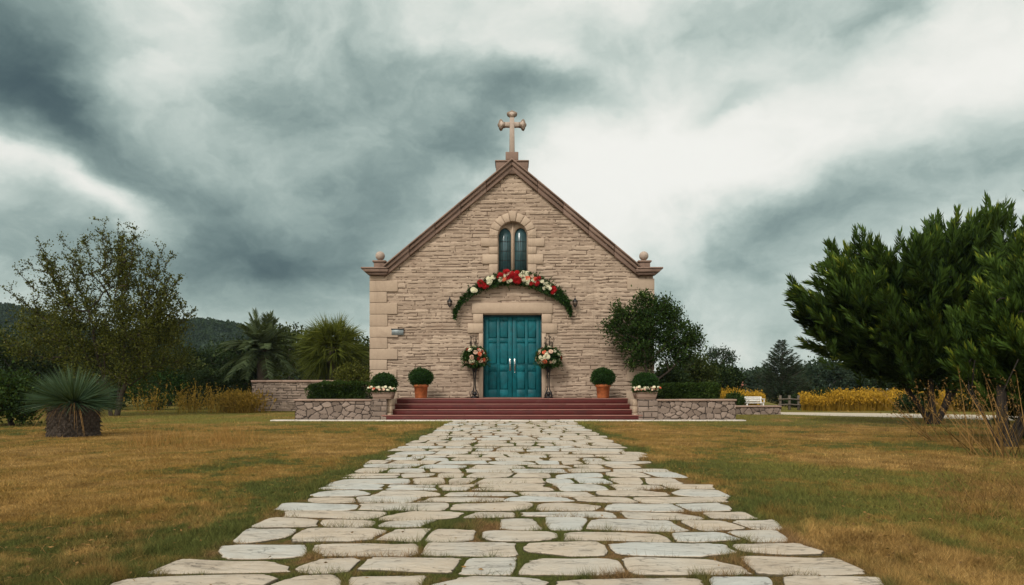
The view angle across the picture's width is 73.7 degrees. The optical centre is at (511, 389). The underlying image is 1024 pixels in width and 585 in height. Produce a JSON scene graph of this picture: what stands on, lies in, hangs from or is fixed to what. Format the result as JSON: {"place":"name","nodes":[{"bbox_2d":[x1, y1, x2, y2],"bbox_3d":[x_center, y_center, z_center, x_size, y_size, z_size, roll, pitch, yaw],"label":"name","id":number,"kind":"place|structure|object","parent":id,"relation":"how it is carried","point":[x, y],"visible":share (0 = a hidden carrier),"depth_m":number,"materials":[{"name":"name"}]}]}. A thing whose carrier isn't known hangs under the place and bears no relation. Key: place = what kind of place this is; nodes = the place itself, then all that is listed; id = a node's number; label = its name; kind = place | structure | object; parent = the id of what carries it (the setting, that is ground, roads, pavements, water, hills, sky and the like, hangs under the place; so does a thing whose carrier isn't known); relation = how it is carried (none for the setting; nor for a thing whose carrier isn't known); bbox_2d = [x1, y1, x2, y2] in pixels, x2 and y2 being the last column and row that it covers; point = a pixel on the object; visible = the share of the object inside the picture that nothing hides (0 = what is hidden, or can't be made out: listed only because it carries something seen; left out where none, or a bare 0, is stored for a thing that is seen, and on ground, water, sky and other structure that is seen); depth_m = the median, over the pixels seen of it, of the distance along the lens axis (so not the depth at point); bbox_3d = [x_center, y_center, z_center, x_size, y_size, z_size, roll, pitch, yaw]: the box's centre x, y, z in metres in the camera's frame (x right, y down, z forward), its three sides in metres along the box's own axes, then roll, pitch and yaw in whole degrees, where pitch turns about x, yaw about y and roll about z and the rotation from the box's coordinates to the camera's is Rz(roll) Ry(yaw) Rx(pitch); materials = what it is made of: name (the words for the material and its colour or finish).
{"place":"outdoors","nodes":[
{"label":"outdoors","id":0,"kind":"place"},
{"bbox_2d":[1,311,247,390],"bbox_3d":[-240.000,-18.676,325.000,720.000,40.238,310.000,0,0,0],"label":"hill","id":1,"kind":"structure","parent":0,"point":[203,344],"depth_m":288.84,"materials":[{"name":"green plant"}]},
{"bbox_2d":[0,302,301,379],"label":"hill woods","id":2,"kind":"object","parent":1,"relation":"on","point":[227,326],"visible":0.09,"depth_m":291.96,"materials":[{"name":"green plant"}]},
{"bbox_2d":[120,420,267,449],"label":"wispy grass","id":3,"kind":"structure","parent":0,"point":[171,441],"depth_m":10.60,"materials":[{"name":"brown plant"}]},
{"bbox_2d":[111,421,883,584],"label":"stone path","id":4,"kind":"structure","parent":0,"point":[651,564],"depth_m":4.18,"materials":[{"name":"beige stone"}]},
{"bbox_2d":[0,393,1023,584],"bbox_3d":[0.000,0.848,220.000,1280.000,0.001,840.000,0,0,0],"label":"ground","id":5,"kind":"structure","parent":0,"point":[458,522],"depth_m":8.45,"materials":[{"name":"green plant"}]},
{"bbox_2d":[0,321,43,378],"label":"background tree","id":6,"kind":"object","parent":5,"relation":"on","point":[6,365],"visible":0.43,"depth_m":27.32,"materials":[{"name":"green plant"}]},
{"bbox_2d":[0,360,47,425],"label":"shrub","id":7,"kind":"object","parent":5,"relation":"on","point":[10,397],"visible":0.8,"depth_m":15.91,"materials":[{"name":"green plant"}]},
{"bbox_2d":[1,326,98,408],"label":"background tree","id":8,"kind":"object","parent":5,"relation":"on","point":[43,368],"visible":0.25,"depth_m":30.46,"materials":[{"name":"green plant"}]},
{"bbox_2d":[13,365,129,437],"bbox_3d":[-8.100,0.215,12.599,1.838,1.562,1.880,0,0,0],"label":"yucca","id":9,"kind":"object","parent":5,"relation":"on","point":[70,410],"visible":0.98,"depth_m":12.34,"materials":[{"name":"green plant"}]},
{"bbox_2d":[45,340,126,396],"bbox_3d":[-21.595,-0.657,34.869,4.733,4.178,3.916,0,0,0],"label":"background tree","id":10,"kind":"object","parent":5,"relation":"on","point":[103,366],"visible":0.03,"depth_m":34.10,"materials":[{"name":"green plant"}]},
{"bbox_2d":[0,216,200,415],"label":"tree","id":11,"kind":"object","parent":5,"relation":"on","point":[149,327],"visible":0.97,"depth_m":22.07,"materials":[{"name":"green plant"}]},
{"bbox_2d":[91,372,141,408],"bbox_3d":[-17.579,0.030,29.998,2.866,1.821,2.394,0,0,0],"label":"shrub","id":12,"kind":"object","parent":5,"relation":"on","point":[131,403],"visible":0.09,"depth_m":29.84,"materials":[{"name":"green plant"}]},
{"bbox_2d":[122,362,189,409],"bbox_3d":[-15.050,-0.120,29.019,2.936,2.321,2.292,0,0,0],"label":"shrub","id":13,"kind":"object","parent":5,"relation":"on","point":[174,380],"visible":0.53,"depth_m":28.75,"materials":[{"name":"green plant"}]},
{"bbox_2d":[132,342,211,405],"bbox_3d":[-18.138,-0.660,35.994,3.824,3.887,4.200,0,0,44],"label":"background tree","id":14,"kind":"object","parent":5,"relation":"on","point":[196,363],"visible":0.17,"depth_m":35.83,"materials":[{"name":"green plant"}]},
{"bbox_2d":[123,380,249,412],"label":"tall weeds","id":15,"kind":"object","parent":5,"relation":"on","point":[212,403],"visible":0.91,"depth_m":25.46,"materials":[{"name":"brown plant"}]},
{"bbox_2d":[163,365,234,408],"bbox_3d":[-13.805,-0.118,30.037,3.118,2.001,2.248,0,0,0],"label":"shrub","id":16,"kind":"object","parent":5,"relation":"on","point":[212,378],"visible":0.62,"depth_m":29.79,"materials":[{"name":"green plant"}]},
{"bbox_2d":[185,343,241,404],"bbox_3d":[-17.989,-0.723,39.889,3.705,4.052,3.896,0,0,-41],"label":"background tree","id":17,"kind":"object","parent":5,"relation":"on","point":[219,361],"visible":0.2,"depth_m":39.64,"materials":[{"name":"green plant"}]},
{"bbox_2d":[199,334,270,396],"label":"background tree","id":18,"kind":"object","parent":5,"relation":"on","point":[239,352],"visible":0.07,"depth_m":43.14,"materials":[{"name":"green plant"}]},
{"bbox_2d":[213,366,257,401],"bbox_3d":[-12.302,-0.136,31.008,2.515,2.129,1.993,0,0,0],"label":"shrub","id":19,"kind":"object","parent":5,"relation":"on","point":[244,384],"visible":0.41,"depth_m":30.67,"materials":[{"name":"green plant"}]},
{"bbox_2d":[212,387,275,412],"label":"golden grass","id":20,"kind":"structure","parent":5,"relation":"on","point":[250,402],"depth_m":25.40,"materials":[{"name":"plant"}]},
{"bbox_2d":[213,308,306,382],"bbox_3d":[-11.363,-1.431,31.015,3.948,4.618,4.337,0,0,0],"label":"feather palm","id":21,"kind":"object","parent":5,"relation":"on","point":[264,338],"visible":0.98,"depth_m":30.47,"materials":[{"name":"green plant"}]},
{"bbox_2d":[268,321,325,379],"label":"background tree","id":22,"kind":"object","parent":5,"relation":"on","point":[285,375],"visible":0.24,"depth_m":41.20,"materials":[{"name":"green plant"}]},
{"bbox_2d":[251,380,370,410],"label":"garden wall","id":23,"kind":"structure","parent":5,"relation":"on","point":[286,393],"depth_m":26.98,"materials":[{"name":"stone"}]},
{"bbox_2d":[289,311,369,379],"bbox_3d":[-7.767,-1.294,29.453,3.826,4.344,3.754,0,0,0],"label":"fan palm","id":24,"kind":"object","parent":5,"relation":"on","point":[326,348],"visible":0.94,"depth_m":28.87,"materials":[{"name":"green plant"}]},
{"bbox_2d":[294,333,369,379],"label":"background tree","id":25,"kind":"object","parent":5,"relation":"on","point":[325,373],"depth_m":45.58,"materials":[{"name":"green plant"}]},
{"bbox_2d":[294,399,371,419],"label":"wall","id":26,"kind":"structure","parent":5,"relation":"on","point":[332,409],"depth_m":19.03,"materials":[{"name":"stone"}]},
{"bbox_2d":[347,336,369,379],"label":"background tree","id":27,"kind":"object","parent":5,"relation":"on","point":[367,343],"visible":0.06,"depth_m":37.59,"materials":[{"name":"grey plant"}]},
{"bbox_2d":[371,399,396,419],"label":"stone pier","id":28,"kind":"structure","parent":5,"relation":"on","point":[379,407],"depth_m":19.02,"materials":[{"name":"beige stone"}]},
{"bbox_2d":[367,372,398,398],"bbox_3d":[-3.617,-0.149,19.274,0.869,0.800,0.850,0,0,0],"label":"stone planter","id":29,"kind":"object","parent":28,"relation":"on","point":[383,385],"visible":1,"depth_m":18.99,"materials":[{"name":"plant"}]},
{"bbox_2d":[270,420,745,420],"bbox_3d":[-0.106,0.859,18.795,12.988,0.079,0.350,0,0,0],"label":"paving strip","id":30,"kind":"object","parent":5,"relation":"on","point":[508,420],"visible":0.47,"depth_m":18.62,"materials":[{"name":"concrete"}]},
{"bbox_2d":[381,398,642,419],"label":"entrance steps","id":31,"kind":"structure","parent":30,"relation":"on","point":[513,408],"depth_m":19.36,"materials":[{"name":"red stone"}]},
{"bbox_2d":[407,366,434,397],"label":"potted topiary","id":32,"kind":"object","parent":31,"relation":"on","point":[420,379],"visible":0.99,"depth_m":20.36,"materials":[{"name":"plant"}]},
{"bbox_2d":[460,335,490,397],"bbox_3d":[-1.123,-0.732,20.985,1.002,1.957,1.017,0,0,0],"label":"flower stand","id":33,"kind":"object","parent":31,"relation":"on","point":[475,358],"visible":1,"depth_m":20.86,"materials":[{"name":"plant"}]},
{"bbox_2d":[533,336,562,397],"bbox_3d":[1.112,-0.731,21.009,0.995,1.954,1.009,0,0,0],"label":"flower stand","id":34,"kind":"object","parent":31,"relation":"on","point":[552,354],"visible":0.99,"depth_m":20.85,"materials":[{"name":"plant"}]},
{"bbox_2d":[589,367,616,397],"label":"potted topiary","id":35,"kind":"object","parent":31,"relation":"on","point":[603,379],"visible":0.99,"depth_m":20.37,"materials":[{"name":"plant"}]},
{"bbox_2d":[361,110,662,398],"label":"church","id":36,"kind":"structure","parent":5,"relation":"on","point":[511,213],"depth_m":21.38,"materials":[{"name":"stone"}]},
{"bbox_2d":[391,329,403,334],"bbox_3d":[-3.577,-1.819,21.340,0.400,0.198,0.060,0,0,0],"label":"wall plaque","id":37,"kind":"object","parent":36,"relation":"attached to","point":[397,331],"depth_m":21.32,"materials":[{"name":"silver metal"}]},
{"bbox_2d":[447,296,452,307],"bbox_3d":[-1.935,-2.735,21.240,0.180,0.365,0.260,0,0,0],"label":"wall lantern","id":38,"kind":"object","parent":36,"relation":"attached to","point":[449,301],"depth_m":21.16,"materials":[{"name":"black metal"}]},
{"bbox_2d":[484,317,511,396],"bbox_3d":[-0.432,-1.035,21.553,0.877,2.539,0.134,0,0,0],"label":"door leaf","id":39,"kind":"structure","parent":36,"relation":"in","point":[497,330],"depth_m":21.56,"materials":[{"name":"teal paint"}]},
{"bbox_2d":[452,268,572,320],"bbox_3d":[0.015,-2.964,21.163,3.777,1.657,0.422,0,0,0],"label":"flower garland","id":40,"kind":"object","parent":36,"relation":"attached to","point":[507,277],"visible":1,"depth_m":21.14,"materials":[{"name":"multicoloured plant"}]},
{"bbox_2d":[498,223,527,272],"bbox_3d":[0.024,-4.412,21.551,0.940,1.754,0.137,0,0,0],"label":"window","id":41,"kind":"structure","parent":36,"relation":"in","point":[512,237],"depth_m":21.58,"materials":[{"name":"glass"}]},
{"bbox_2d":[513,317,539,396],"bbox_3d":[0.456,-1.035,21.553,0.877,2.539,0.134,0,0,0],"label":"door leaf","id":42,"kind":"structure","parent":36,"relation":"in","point":[526,330],"depth_m":21.56,"materials":[{"name":"teal paint"}]},
{"bbox_2d":[572,298,577,306],"bbox_3d":[1.958,-2.735,21.240,0.180,0.365,0.260,0,0,0],"label":"wall lantern","id":43,"kind":"object","parent":36,"relation":"attached to","point":[575,302],"depth_m":21.16,"materials":[{"name":"black metal"}]},
{"bbox_2d":[0,425,1023,584],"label":"straw blades","id":44,"kind":"object","parent":5,"relation":"on","point":[366,435],"visible":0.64,"depth_m":4.56,"materials":[{"name":"beige plant"}]},
{"bbox_2d":[628,399,657,419],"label":"stone pier","id":45,"kind":"structure","parent":5,"relation":"on","point":[647,409],"depth_m":19.01,"materials":[{"name":"beige stone"}]},
{"bbox_2d":[629,372,661,398],"bbox_3d":[3.762,-0.145,19.282,0.877,0.792,0.859,0,0,0],"label":"stone planter","id":46,"kind":"object","parent":45,"relation":"on","point":[645,385],"visible":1,"depth_m":18.99,"materials":[{"name":"plant"}]},
{"bbox_2d":[654,364,693,398],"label":"background tree","id":47,"kind":"object","parent":5,"relation":"on","point":[672,376],"visible":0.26,"depth_m":25.65,"materials":[{"name":"green plant"}]},
{"bbox_2d":[654,346,721,388],"bbox_3d":[7.291,-0.358,29.022,3.132,3.156,2.895,0,0,0],"label":"background tree","id":48,"kind":"object","parent":5,"relation":"on","point":[701,371],"visible":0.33,"depth_m":28.35,"materials":[{"name":"green plant"}]},
{"bbox_2d":[657,399,736,419],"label":"wall","id":49,"kind":"structure","parent":5,"relation":"on","point":[696,409],"depth_m":19.03,"materials":[{"name":"stone"}]},
{"bbox_2d":[703,343,739,367],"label":"airy tree","id":50,"kind":"object","parent":5,"relation":"on","point":[712,352],"visible":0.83,"depth_m":37.83,"materials":[{"name":"green plant"}]},
{"bbox_2d":[708,356,740,390],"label":"background tree","id":51,"kind":"object","parent":5,"relation":"on","point":[726,379],"visible":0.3,"depth_m":32.51,"materials":[{"name":"green plant"}]},
{"bbox_2d":[726,364,746,391],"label":"background tree","id":52,"kind":"object","parent":5,"relation":"on","point":[739,374],"visible":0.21,"depth_m":39.56,"materials":[{"name":"green plant"}]},
{"bbox_2d":[723,390,749,404],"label":"shrub","id":53,"kind":"object","parent":5,"relation":"on","point":[738,397],"visible":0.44,"depth_m":25.34,"materials":[{"name":"green plant"}]},
{"bbox_2d":[744,397,764,404],"bbox_3d":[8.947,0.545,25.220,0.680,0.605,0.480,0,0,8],"label":"garden bench","id":54,"kind":"object","parent":5,"relation":"on","point":[755,400],"visible":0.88,"depth_m":25.41,"materials":[{"name":"white paint"}]},
{"bbox_2d":[736,405,781,414],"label":"wall","id":55,"kind":"structure","parent":5,"relation":"on","point":[758,409],"depth_m":23.58,"materials":[{"name":"stone"}]},
{"bbox_2d":[742,363,778,391],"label":"background tree","id":56,"kind":"object","parent":5,"relation":"on","point":[750,380],"visible":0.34,"depth_m":74.49,"materials":[{"name":"green plant"}]},
{"bbox_2d":[745,339,815,405],"bbox_3d":[14.131,-0.904,35.929,3.532,3.564,3.441,0,0,0],"label":"spruce","id":57,"kind":"object","parent":5,"relation":"on","point":[773,378],"visible":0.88,"depth_m":35.69,"materials":[{"name":"green plant"}]},
{"bbox_2d":[778,395,803,409],"bbox_3d":[11.975,0.538,28.975,1.368,0.620,0.139,0,0,0],"label":"rail fence","id":58,"kind":"object","parent":5,"relation":"on","point":[789,399],"visible":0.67,"depth_m":28.95,"materials":[{"name":"grey wood"}]},
{"bbox_2d":[784,393,800,407],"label":"shrub","id":59,"kind":"object","parent":5,"relation":"on","point":[793,396],"visible":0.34,"depth_m":32.86,"materials":[{"name":"green plant"}]},
{"bbox_2d":[779,362,810,394],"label":"background tree","id":60,"kind":"object","parent":5,"relation":"on","point":[799,370],"visible":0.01,"depth_m":69.59,"materials":[{"name":"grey plant"}]},
{"bbox_2d":[806,386,834,408],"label":"shrub","id":61,"kind":"object","parent":5,"relation":"on","point":[822,392],"visible":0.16,"depth_m":28.39,"materials":[{"name":"green plant"}]},
{"bbox_2d":[798,356,856,391],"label":"background tree","id":62,"kind":"object","parent":5,"relation":"on","point":[837,377],"visible":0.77,"depth_m":54.13,"materials":[{"name":"green plant"}]},
{"bbox_2d":[836,372,876,391],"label":"background tree","id":63,"kind":"object","parent":5,"relation":"on","point":[852,385],"visible":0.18,"depth_m":61.09,"materials":[{"name":"green plant"}]},
{"bbox_2d":[862,372,920,392],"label":"background tree","id":64,"kind":"object","parent":5,"relation":"on","point":[872,381],"visible":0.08,"depth_m":51.60,"materials":[{"name":"green plant"}]},
{"bbox_2d":[781,189,1023,423],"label":"broad conifer","id":65,"kind":"object","parent":5,"relation":"on","point":[875,310],"visible":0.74,"depth_m":16.00,"materials":[{"name":"green plant"}]},
{"bbox_2d":[891,390,936,412],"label":"shrub","id":66,"kind":"object","parent":5,"relation":"on","point":[906,403],"visible":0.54,"depth_m":25.26,"materials":[{"name":"green plant"}]},
{"bbox_2d":[869,377,963,441],"bbox_3d":[6.808,0.312,11.802,1.438,1.081,2.205,0,0,13],"label":"dry grass clump","id":67,"kind":"object","parent":5,"relation":"on","point":[920,433],"visible":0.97,"depth_m":11.39,"materials":[{"name":"brown plant"}]},
{"bbox_2d":[925,380,970,391],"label":"background tree","id":68,"kind":"object","parent":5,"relation":"on","point":[939,382],"visible":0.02,"depth_m":47.23,"materials":[{"name":"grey plant"}]},
{"bbox_2d":[913,391,1002,447],"bbox_3d":[6.447,0.433,9.954,0.781,0.836,1.173,0,0,-38],"label":"dry grass clump","id":69,"kind":"object","parent":5,"relation":"on","point":[959,410],"visible":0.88,"depth_m":9.94,"materials":[{"name":"brown plant"}]},
{"bbox_2d":[920,368,1023,459],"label":"dry grass clump","id":70,"kind":"object","parent":5,"relation":"on","point":[997,426],"visible":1,"depth_m":8.76,"materials":[{"name":"brown plant"}]},
{"bbox_2d":[951,389,995,411],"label":"shrub","id":71,"kind":"object","parent":5,"relation":"on","point":[966,402],"visible":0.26,"depth_m":26.70,"materials":[{"name":"green plant"}]},
{"bbox_2d":[935,207,1023,446],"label":"broad conifer","id":72,"kind":"object","parent":5,"relation":"on","point":[993,334],"visible":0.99,"depth_m":10.48,"materials":[{"name":"green plant"}]},
{"bbox_2d":[0,422,1023,584],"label":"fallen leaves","id":73,"kind":"object","parent":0,"point":[245,508],"visible":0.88,"depth_m":4.09,"materials":[{"name":"brown plant"}]},
{"bbox_2d":[0,0,1023,390],"label":"sky","id":74,"kind":"structure","parent":0,"point":[277,147],"materials":[{"name":"grey"}]},
{"bbox_2d":[720,386,766,404],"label":"flower field","id":75,"kind":"structure","parent":0,"point":[755,393],"depth_m":27.94,"materials":[{"name":"yellow plant"}]},
{"bbox_2d":[797,386,912,410],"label":"flower field","id":76,"kind":"structure","parent":0,"point":[849,400],"depth_m":27.74,"materials":[{"name":"yellow plant"}]},
{"bbox_2d":[777,412,1017,419],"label":"gravel road","id":77,"kind":"structure","parent":0,"point":[856,414],"depth_m":23.48,"materials":[{"name":"grey gravel"}]},
{"bbox_2d":[872,431,1023,524],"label":"wispy grass","id":78,"kind":"structure","parent":0,"point":[980,484],"depth_m":5.31,"materials":[{"name":"brown plant"}]},
{"bbox_2d":[918,389,983,411],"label":"flower field","id":79,"kind":"structure","parent":0,"point":[940,400],"depth_m":26.90,"materials":[{"name":"yellow plant"}]},
{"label":"flower bed","id":80,"kind":"structure","parent":0,"visible":0},
{"bbox_2d":[304,379,372,398],"bbox_3d":[-4.989,0.025,19.910,1.987,0.724,0.970,0,0,0],"label":"hedge","id":81,"kind":"object","parent":80,"relation":"on","point":[325,389],"visible":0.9,"depth_m":19.57,"materials":[{"name":"green plant"}]},
{"bbox_2d":[330,357,374,386],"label":"shrub","id":82,"kind":"object","parent":80,"relation":"on","point":[344,372],"visible":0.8,"depth_m":20.08,"materials":[{"name":"green plant"}]},
{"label":"flower bed","id":83,"kind":"structure","parent":0,"visible":0},
{"bbox_2d":[595,285,707,380],"bbox_3d":[4.250,-1.427,20.727,3.452,3.620,1.500,0,0,0],"label":"tree","id":84,"kind":"object","parent":83,"relation":"on","point":[645,320],"visible":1,"depth_m":20.55,"materials":[{"name":"green plant"}]},
{"bbox_2d":[657,382,720,398],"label":"hedge","id":85,"kind":"object","parent":83,"relation":"on","point":[699,390],"visible":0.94,"depth_m":19.53,"materials":[{"name":"green plant"}]}
]}

